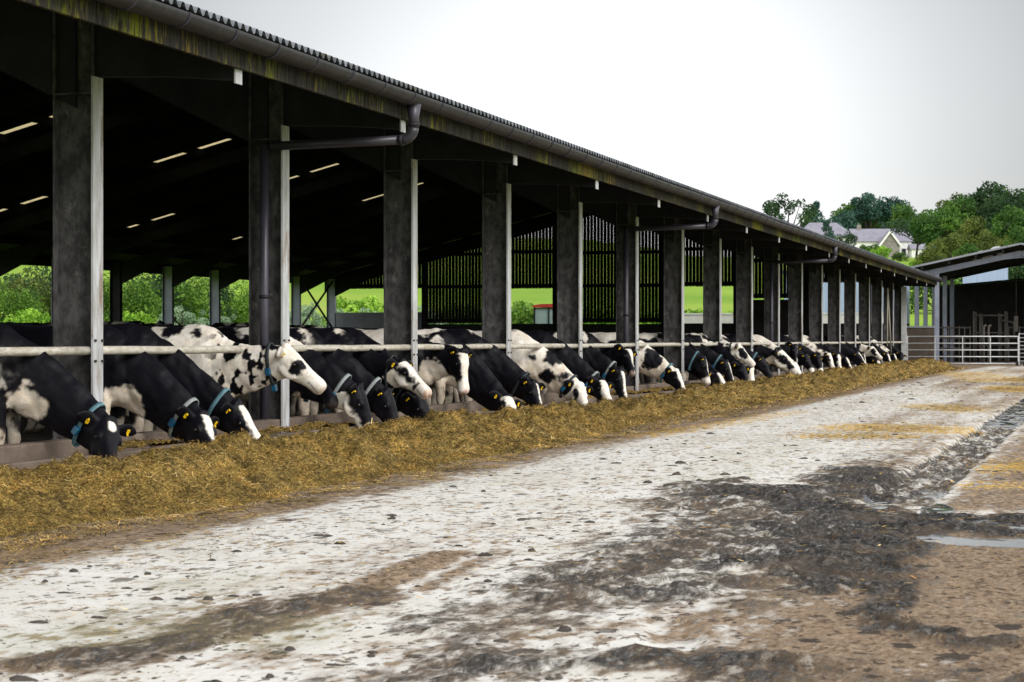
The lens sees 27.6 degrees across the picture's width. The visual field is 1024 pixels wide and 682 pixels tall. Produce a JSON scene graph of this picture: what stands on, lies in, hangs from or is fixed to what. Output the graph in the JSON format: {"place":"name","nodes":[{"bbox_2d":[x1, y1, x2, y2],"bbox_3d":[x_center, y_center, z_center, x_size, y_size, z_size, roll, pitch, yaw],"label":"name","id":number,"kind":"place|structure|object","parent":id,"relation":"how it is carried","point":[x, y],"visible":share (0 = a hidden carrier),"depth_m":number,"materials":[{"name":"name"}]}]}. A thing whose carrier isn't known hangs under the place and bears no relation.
{"place":"outdoors","nodes":[
{"label":"outdoors","id":0,"kind":"place"},
{"bbox_2d":[5,367,803,443],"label":"barn floor","id":1,"kind":"structure","parent":0,"point":[46,434],"depth_m":29.79,"materials":[{"name":"concrete"}]},
{"bbox_2d":[23,419,44,433],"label":"cow","id":2,"kind":"object","parent":1,"relation":"on","point":[29,429],"visible":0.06,"depth_m":27.19},
{"bbox_2d":[0,323,135,458],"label":"cow","id":3,"kind":"object","parent":1,"relation":"on","point":[45,389],"visible":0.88,"depth_m":18.27},
{"bbox_2d":[4,324,218,443],"bbox_3d":[-4.211,0.520,20.539,3.336,1.420,0.726,0,0,21],"label":"cow","id":4,"kind":"object","parent":1,"relation":"on","point":[149,387],"visible":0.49,"depth_m":20.18},
{"bbox_2d":[2,322,260,443],"bbox_3d":[-4.050,0.525,21.144,3.327,1.423,0.707,0,0,10],"label":"cow","id":5,"kind":"object","parent":1,"relation":"on","point":[216,399],"visible":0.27,"depth_m":20.88},
{"bbox_2d":[103,320,165,324],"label":"cow","id":6,"kind":"object","parent":1,"relation":"on","point":[121,322],"visible":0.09,"depth_m":67.94},
{"bbox_2d":[211,322,248,325],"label":"cow","id":7,"kind":"object","parent":1,"relation":"on","point":[233,324],"visible":0.16,"depth_m":74.42},
{"bbox_2d":[125,325,338,430],"bbox_3d":[-3.337,0.522,24.857,3.000,1.417,0.708,0,0,19],"label":"cow","id":8,"kind":"object","parent":1,"relation":"on","point":[329,399],"visible":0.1,"depth_m":24.11},
{"bbox_2d":[145,324,326,397],"bbox_3d":[-3.593,0.528,22.942,3.299,1.406,0.701,0,0,19],"label":"cow","id":9,"kind":"object","parent":1,"relation":"on","point":[250,368],"visible":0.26,"depth_m":22.59},
{"bbox_2d":[126,325,373,429],"bbox_3d":[-3.099,0.524,24.596,3.186,1.408,0.734,0,0,14],"label":"cow","id":10,"kind":"object","parent":1,"relation":"on","point":[353,404],"visible":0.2,"depth_m":24.25},
{"bbox_2d":[0,322,610,332],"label":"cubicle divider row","id":11,"kind":"object","parent":1,"relation":"on","point":[35,323],"visible":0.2,"depth_m":50.17,"materials":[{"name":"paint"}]},
{"bbox_2d":[242,327,429,418],"bbox_3d":[-2.295,0.534,27.212,3.376,1.434,0.864,0,0,31],"label":"cow","id":12,"kind":"object","parent":1,"relation":"on","point":[410,404],"visible":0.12,"depth_m":26.44},
{"bbox_2d":[248,327,431,412],"bbox_3d":[-2.487,0.533,26.741,3.280,1.410,0.671,0,0,21],"label":"cow","id":13,"kind":"object","parent":1,"relation":"on","point":[390,371],"visible":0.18,"depth_m":26.28},
{"bbox_2d":[289,327,398,421],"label":"cow","id":14,"kind":"object","parent":1,"relation":"on","point":[381,401],"visible":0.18,"depth_m":25.23},
{"bbox_2d":[297,327,472,399],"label":"cow","id":15,"kind":"object","parent":1,"relation":"on","point":[436,365],"visible":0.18,"depth_m":29.41},
{"bbox_2d":[334,328,522,412],"bbox_3d":[-1.323,0.543,30.413,3.300,1.437,0.747,0,0,22],"label":"cow","id":16,"kind":"object","parent":1,"relation":"on","point":[488,391],"visible":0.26,"depth_m":30.14},
{"bbox_2d":[375,329,545,406],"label":"cow","id":17,"kind":"object","parent":1,"relation":"on","point":[513,378],"visible":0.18,"depth_m":31.61},
{"bbox_2d":[426,329,593,405],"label":"cow","id":18,"kind":"object","parent":1,"relation":"on","point":[551,371],"visible":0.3,"depth_m":34.39},
{"bbox_2d":[453,330,613,402],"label":"cow","id":19,"kind":"object","parent":1,"relation":"on","point":[571,360],"visible":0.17,"depth_m":35.78},
{"bbox_2d":[521,331,636,376],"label":"cow","id":20,"kind":"object","parent":1,"relation":"on","point":[620,354],"visible":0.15,"depth_m":39.27},
{"bbox_2d":[548,331,627,398],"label":"cow","id":21,"kind":"object","parent":1,"relation":"on","point":[606,368],"visible":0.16,"depth_m":37.35},
{"bbox_2d":[552,332,685,391],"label":"cow","id":22,"kind":"object","parent":1,"relation":"on","point":[653,363],"visible":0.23,"depth_m":42.12},
{"bbox_2d":[597,332,710,385],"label":"cow","id":23,"kind":"object","parent":1,"relation":"on","point":[695,360],"visible":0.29,"depth_m":45.73},
{"bbox_2d":[611,332,724,385],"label":"cow","id":24,"kind":"object","parent":1,"relation":"on","point":[717,377],"visible":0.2,"depth_m":45.85},
{"bbox_2d":[639,333,750,384],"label":"cow","id":25,"kind":"object","parent":1,"relation":"on","point":[739,369],"visible":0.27,"depth_m":49.44},
{"bbox_2d":[639,332,755,379],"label":"cow","id":26,"kind":"object","parent":1,"relation":"on","point":[738,351],"visible":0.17,"depth_m":49.69},
{"bbox_2d":[647,333,755,382],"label":"cow","id":27,"kind":"object","parent":1,"relation":"on","point":[750,374],"visible":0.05,"depth_m":50.27},
{"bbox_2d":[684,334,733,381],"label":"cow","id":28,"kind":"object","parent":1,"relation":"on","point":[718,362],"visible":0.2,"depth_m":47.54},
{"bbox_2d":[646,335,772,381],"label":"cow","id":29,"kind":"object","parent":1,"relation":"on","point":[761,365],"visible":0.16,"depth_m":52.24},
{"bbox_2d":[687,334,801,380],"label":"cow","id":30,"kind":"object","parent":1,"relation":"on","point":[778,357],"visible":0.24,"depth_m":55.54},
{"bbox_2d":[753,334,799,373],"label":"cow","id":31,"kind":"object","parent":1,"relation":"on","point":[759,338],"visible":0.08,"depth_m":57.72},
{"bbox_2d":[754,334,801,363],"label":"cow","id":32,"kind":"object","parent":1,"relation":"on","point":[794,351],"visible":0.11,"depth_m":59.88},
{"bbox_2d":[758,334,814,372],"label":"cow","id":33,"kind":"object","parent":1,"relation":"on","point":[804,360],"visible":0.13,"depth_m":59.83},
{"bbox_2d":[755,335,841,373],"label":"cow","id":34,"kind":"object","parent":1,"relation":"on","point":[836,356],"visible":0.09,"depth_m":66.94},
{"bbox_2d":[780,334,822,370],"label":"cow","id":35,"kind":"object","parent":1,"relation":"on","point":[815,359],"visible":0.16,"depth_m":62.53},
{"bbox_2d":[785,335,834,368],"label":"cow","id":36,"kind":"object","parent":1,"relation":"on","point":[827,359],"visible":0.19,"depth_m":64.82},
{"bbox_2d":[782,335,865,370],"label":"cow","id":37,"kind":"object","parent":1,"relation":"on","point":[855,357],"visible":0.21,"depth_m":71.98},
{"bbox_2d":[806,335,851,368],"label":"cow","id":38,"kind":"object","parent":1,"relation":"on","point":[845,362],"visible":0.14,"depth_m":68.63},
{"bbox_2d":[841,336,882,360],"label":"cow","id":39,"kind":"object","parent":1,"relation":"on","point":[869,350],"visible":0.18,"depth_m":77.50},
{"bbox_2d":[856,338,881,363],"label":"cow","id":40,"kind":"object","parent":1,"relation":"on","point":[872,359],"visible":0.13,"depth_m":77.84},
{"bbox_2d":[856,335,890,361],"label":"cow","id":41,"kind":"object","parent":1,"relation":"on","point":[884,354],"visible":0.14,"depth_m":81.47},
{"bbox_2d":[870,337,896,359],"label":"cow","id":42,"kind":"object","parent":1,"relation":"on","point":[891,354],"visible":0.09,"depth_m":83.91},
{"bbox_2d":[870,336,906,360],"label":"cow","id":43,"kind":"object","parent":1,"relation":"on","point":[898,354],"visible":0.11,"depth_m":87.64},
{"bbox_2d":[0,238,962,326],"bbox_3d":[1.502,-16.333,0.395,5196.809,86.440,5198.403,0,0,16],"label":"ground","id":44,"kind":"structure","parent":0,"point":[693,297],"depth_m":228.16,"materials":[{"name":"plant"}]},
{"bbox_2d":[0,278,48,321],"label":"bush","id":45,"kind":"object","parent":44,"relation":"on","point":[19,303],"visible":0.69,"depth_m":95.54,"materials":[{"name":"green plant"}]},
{"bbox_2d":[0,267,50,322],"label":"bush","id":46,"kind":"object","parent":44,"relation":"on","point":[47,301],"visible":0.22,"depth_m":98.47,"materials":[{"name":"green plant"}]},
{"bbox_2d":[0,266,50,320],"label":"bush","id":47,"kind":"object","parent":44,"relation":"on","point":[11,279],"visible":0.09,"depth_m":102.01,"materials":[{"name":"green plant"}]},
{"bbox_2d":[3,308,50,322],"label":"bush","id":48,"kind":"object","parent":44,"relation":"on","point":[28,316],"visible":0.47,"depth_m":91.64,"materials":[{"name":"green plant"}]},
{"bbox_2d":[103,289,109,320],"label":"bush","id":49,"kind":"object","parent":44,"relation":"on","point":[106,308],"visible":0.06,"depth_m":103.92,"materials":[{"name":"green plant"}]},
{"bbox_2d":[103,273,161,321],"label":"bush","id":50,"kind":"object","parent":44,"relation":"on","point":[131,301],"visible":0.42,"depth_m":105.15,"materials":[{"name":"green plant"}]},
{"bbox_2d":[122,311,156,323],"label":"bush","id":51,"kind":"object","parent":44,"relation":"on","point":[142,317],"visible":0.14,"depth_m":97.50,"materials":[{"name":"green plant"}]},
{"bbox_2d":[103,273,191,324],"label":"bush","id":52,"kind":"object","parent":44,"relation":"on","point":[159,287],"visible":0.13,"depth_m":108.67,"materials":[{"name":"green plant"}]},
{"bbox_2d":[155,305,205,324],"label":"bush","id":53,"kind":"object","parent":44,"relation":"on","point":[184,317],"visible":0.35,"depth_m":103.95,"materials":[{"name":"green plant"}]},
{"bbox_2d":[138,277,224,324],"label":"bush","id":54,"kind":"object","parent":44,"relation":"on","point":[195,298],"visible":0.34,"depth_m":109.38,"materials":[{"name":"green plant"}]},
{"bbox_2d":[158,277,236,323],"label":"bush","id":55,"kind":"object","parent":44,"relation":"on","point":[224,295],"visible":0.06,"depth_m":112.89,"materials":[{"name":"green plant"}]},
{"bbox_2d":[198,314,236,325],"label":"bush","id":56,"kind":"object","parent":44,"relation":"on","point":[223,320],"visible":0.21,"depth_m":107.94,"materials":[{"name":"green plant"}]},
{"bbox_2d":[203,280,248,323],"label":"bush","id":57,"kind":"object","parent":44,"relation":"on","point":[244,304],"visible":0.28,"depth_m":115.39,"materials":[{"name":"green plant"}]},
{"bbox_2d":[289,301,325,326],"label":"bush","id":58,"kind":"object","parent":44,"relation":"on","point":[305,312],"visible":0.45,"depth_m":119.76,"materials":[{"name":"green plant"}]},
{"bbox_2d":[322,295,383,326],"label":"bush","id":59,"kind":"object","parent":44,"relation":"on","point":[348,306],"visible":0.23,"depth_m":127.83,"materials":[{"name":"green plant"}]},
{"bbox_2d":[0,0,942,439],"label":"cattle barn","id":60,"kind":"structure","parent":44,"relation":"on","point":[174,142],"depth_m":41.18,"materials":[{"name":"metal"}]},
{"bbox_2d":[511,300,536,323],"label":"bush","id":61,"kind":"object","parent":44,"relation":"on","point":[519,312],"visible":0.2,"depth_m":123.66,"materials":[{"name":"green plant"}]},
{"bbox_2d":[532,304,551,323],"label":"tractor","id":62,"kind":"object","parent":44,"relation":"on","point":[542,313],"visible":0.11,"depth_m":105.37,"materials":[{"name":"red paint"}]},
{"bbox_2d":[684,313,882,323],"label":"white yard wall","id":63,"kind":"structure","parent":44,"relation":"on","point":[698,317],"depth_m":101.60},
{"bbox_2d":[762,192,817,227],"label":"broadleaf tree","id":64,"kind":"object","parent":44,"relation":"on","point":[771,208],"visible":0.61,"depth_m":558.54,"materials":[{"name":"green plant"}]},
{"bbox_2d":[821,219,835,238],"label":"conifer tree","id":65,"kind":"object","parent":44,"relation":"on","point":[825,228],"visible":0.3,"depth_m":469.68,"materials":[{"name":"green plant"}]},
{"bbox_2d":[811,210,859,230],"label":"broadleaf tree","id":66,"kind":"object","parent":44,"relation":"on","point":[846,221],"visible":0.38,"depth_m":572.10,"materials":[{"name":"green plant"}]},
{"bbox_2d":[784,270,909,325],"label":"blue clad building","id":67,"kind":"structure","parent":44,"relation":"on","point":[825,297],"depth_m":106.71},
{"bbox_2d":[836,230,857,245],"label":"broadleaf tree","id":68,"kind":"object","parent":44,"relation":"on","point":[850,237],"visible":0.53,"depth_m":453.88,"materials":[{"name":"green plant"}]},
{"bbox_2d":[830,199,880,228],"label":"broadleaf tree","id":69,"kind":"object","parent":44,"relation":"on","point":[850,207],"visible":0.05,"depth_m":587.45,"materials":[{"name":"green plant"}]},
{"bbox_2d":[804,223,912,257],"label":"farmhouse","id":70,"kind":"object","parent":44,"relation":"on","point":[893,241],"visible":0.29,"depth_m":518.45,"materials":[{"name":"stone"}]},
{"bbox_2d":[850,192,886,228],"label":"broadleaf tree","id":71,"kind":"object","parent":44,"relation":"on","point":[867,210],"visible":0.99,"depth_m":577.89,"materials":[{"name":"green plant"}]},
{"bbox_2d":[870,245,891,257],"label":"bush","id":72,"kind":"object","parent":44,"relation":"on","point":[884,250],"visible":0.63,"depth_m":419.05,"materials":[{"name":"green plant"}]},
{"bbox_2d":[876,196,910,228],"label":"broadleaf tree","id":73,"kind":"object","parent":44,"relation":"on","point":[890,203],"visible":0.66,"depth_m":578.62,"materials":[{"name":"green plant"}]},
{"bbox_2d":[891,252,908,261],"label":"bush","id":74,"kind":"object","parent":44,"relation":"on","point":[898,257],"visible":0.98,"depth_m":399.63,"materials":[{"name":"green plant"}]},
{"bbox_2d":[885,216,937,258],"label":"tree","id":75,"kind":"object","parent":44,"relation":"on","point":[903,227],"visible":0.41,"depth_m":438.96,"materials":[{"name":"green plant"}]},
{"bbox_2d":[888,203,936,243],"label":"broadleaf tree","id":76,"kind":"object","parent":44,"relation":"on","point":[904,213],"visible":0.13,"depth_m":558.18,"materials":[{"name":"green plant"}]},
{"bbox_2d":[907,244,928,257],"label":"cream outbuilding","id":77,"kind":"structure","parent":44,"relation":"on","point":[911,248],"depth_m":511.52,"materials":[{"name":"paint"}]},
{"bbox_2d":[913,245,947,264],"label":"broadleaf tree","id":78,"kind":"object","parent":44,"relation":"on","point":[928,255],"visible":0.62,"depth_m":288.85,"materials":[{"name":"green plant"}]},
{"bbox_2d":[908,205,962,249],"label":"broadleaf tree","id":79,"kind":"object","parent":44,"relation":"on","point":[928,229],"visible":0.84,"depth_m":417.44,"materials":[{"name":"green plant"}]},
{"bbox_2d":[910,279,961,313],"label":"bush","id":80,"kind":"object","parent":44,"relation":"on","point":[956,281],"visible":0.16,"depth_m":179.92,"materials":[{"name":"green plant"}]},
{"bbox_2d":[929,232,969,257],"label":"broadleaf tree","id":81,"kind":"object","parent":44,"relation":"on","point":[947,246],"visible":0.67,"depth_m":328.29,"materials":[{"name":"green plant"}]},
{"bbox_2d":[936,195,986,234],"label":"broadleaf tree","id":82,"kind":"object","parent":44,"relation":"on","point":[968,210],"visible":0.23,"depth_m":428.15,"materials":[{"name":"green plant"}]},
{"bbox_2d":[952,243,981,255],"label":"broadleaf tree","id":83,"kind":"object","parent":44,"relation":"on","point":[963,248],"visible":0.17,"depth_m":279.35,"materials":[{"name":"green plant"}]},
{"bbox_2d":[954,215,990,249],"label":"broadleaf tree","id":84,"kind":"object","parent":44,"relation":"on","point":[973,226],"visible":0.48,"depth_m":348.41,"materials":[{"name":"green plant"}]},
{"bbox_2d":[965,181,1013,208],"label":"broadleaf tree","id":85,"kind":"object","parent":44,"relation":"on","point":[980,195],"visible":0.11,"depth_m":438.25,"materials":[{"name":"green plant"}]},
{"bbox_2d":[976,231,1015,250],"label":"broadleaf tree","id":86,"kind":"object","parent":44,"relation":"on","point":[988,241],"visible":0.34,"depth_m":319.73,"materials":[{"name":"green plant"}]},
{"bbox_2d":[974,193,1021,226],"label":"broadleaf tree","id":87,"kind":"object","parent":44,"relation":"on","point":[991,211],"visible":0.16,"depth_m":427.34,"materials":[{"name":"green plant"}]},
{"bbox_2d":[989,205,1023,241],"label":"broadleaf tree","id":88,"kind":"object","parent":44,"relation":"on","point":[1017,216],"visible":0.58,"depth_m":368.61,"materials":[{"name":"green plant"}]},
{"bbox_2d":[999,188,1023,225],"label":"broadleaf tree","id":89,"kind":"object","parent":44,"relation":"on","point":[1019,200],"visible":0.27,"depth_m":418.72,"materials":[{"name":"green plant"}]},
{"bbox_2d":[1003,226,1023,245],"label":"broadleaf tree","id":90,"kind":"object","parent":44,"relation":"on","point":[1018,236],"visible":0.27,"depth_m":309.48,"materials":[{"name":"green plant"}]},
{"bbox_2d":[1008,264,1023,279],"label":"bush","id":91,"kind":"object","parent":44,"relation":"on","point":[1016,272],"visible":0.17,"depth_m":198.47,"materials":[{"name":"green plant"}]},
{"bbox_2d":[0,362,1023,681],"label":"yard","id":92,"kind":"structure","parent":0,"point":[826,614],"depth_m":10.39,"materials":[{"name":"concrete"}]},
{"bbox_2d":[1,380,757,469],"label":"feed kerb","id":93,"kind":"structure","parent":92,"relation":"on","point":[32,463],"depth_m":18.77,"materials":[{"name":"concrete"}]},
{"bbox_2d":[0,362,884,462],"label":"heel wall","id":94,"kind":"structure","parent":92,"relation":"on","point":[16,452],"depth_m":22.99,"materials":[{"name":"concrete"}]},
{"bbox_2d":[0,358,955,536],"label":"silage heap","id":95,"kind":"object","parent":92,"relation":"on","point":[128,485],"visible":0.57,"depth_m":17.67,"materials":[{"name":"plant"}]},
{"bbox_2d":[0,356,970,666],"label":"loose silage","id":96,"kind":"object","parent":95,"relation":"on","point":[612,426],"visible":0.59,"depth_m":18.42,"materials":[{"name":"plant"}]},
{"bbox_2d":[0,377,1023,681],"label":"dung clods","id":97,"kind":"object","parent":92,"relation":"on","point":[268,675],"visible":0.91,"depth_m":10.49,"materials":[{"name":"soil"}]},
{"bbox_2d":[182,369,1023,605],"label":"loose straw","id":98,"kind":"object","parent":92,"relation":"on","point":[897,426],"visible":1,"depth_m":25.40,"materials":[{"name":"plant"}]},
{"bbox_2d":[901,287,906,360],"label":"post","id":99,"kind":"object","parent":92,"relation":"on","point":[904,320],"visible":0.79,"depth_m":93.85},
{"bbox_2d":[907,336,1018,365],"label":"field gate","id":100,"kind":"structure","parent":99,"relation":"attached to","point":[962,350],"depth_m":93.73,"materials":[{"name":"grey metal"}]},
{"bbox_2d":[915,286,918,325],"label":"steel stanchion","id":101,"kind":"object","parent":92,"relation":"on","point":[916,305],"visible":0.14,"depth_m":101.39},
{"bbox_2d":[907,326,934,360],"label":"pen wall","id":102,"kind":"structure","parent":92,"relation":"on","point":[920,330],"depth_m":96.92,"materials":[{"name":"wood"}]},
{"bbox_2d":[923,287,927,325],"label":"steel stanchion","id":103,"kind":"object","parent":92,"relation":"on","point":[925,306],"visible":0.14,"depth_m":103.75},
{"bbox_2d":[932,287,934,357],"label":"steel stanchion","id":104,"kind":"object","parent":92,"relation":"on","point":[933,306],"visible":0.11,"depth_m":106.29,"materials":[{"name":"metal"}]},
{"bbox_2d":[934,326,970,362],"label":"pen barrier","id":105,"kind":"object","parent":92,"relation":"on","point":[953,338],"visible":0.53,"depth_m":101.18,"materials":[{"name":"metal"}]},
{"bbox_2d":[910,243,1023,361],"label":"canopy shed","id":106,"kind":"structure","parent":92,"relation":"on","point":[980,262],"depth_m":100.43,"materials":[{"name":"metal"}]},
{"bbox_2d":[939,278,1023,361],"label":"dark shed","id":107,"kind":"structure","parent":92,"relation":"on","point":[993,297],"depth_m":110.38,"materials":[{"name":"paint"}]},
{"bbox_2d":[963,268,1007,283],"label":"pale panel wall","id":108,"kind":"structure","parent":92,"relation":"on","point":[1000,274],"depth_m":118.15,"materials":[{"name":"metal"}]},
{"bbox_2d":[983,324,990,362],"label":"post","id":109,"kind":"object","parent":92,"relation":"on","point":[988,341],"visible":0.84,"depth_m":98.80,"materials":[{"name":"metal"}]},
{"bbox_2d":[973,311,1014,362],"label":"cattle crush","id":110,"kind":"object","parent":92,"relation":"on","point":[1000,321],"visible":0.77,"depth_m":102.19,"materials":[{"name":"metal"}]},
{"bbox_2d":[178,0,1023,256],"label":"sky","id":111,"kind":"structure","parent":0,"point":[747,103],"materials":[{"name":"white"}]},
{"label":"feed trough floor","id":112,"kind":"structure","parent":0,"visible":0},
{"bbox_2d":[117,373,802,450],"bbox_3d":[2.386,1.056,39.925,0.390,0.248,62.061,0,0,16],"label":"trough silage","id":113,"kind":"object","parent":112,"relation":"on","point":[301,428],"visible":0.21,"depth_m":23.46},
{"bbox_2d":[887,288,891,351],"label":"leaning pole","id":114,"kind":"object","parent":112,"relation":"on","point":[888,313],"visible":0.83,"depth_m":86.59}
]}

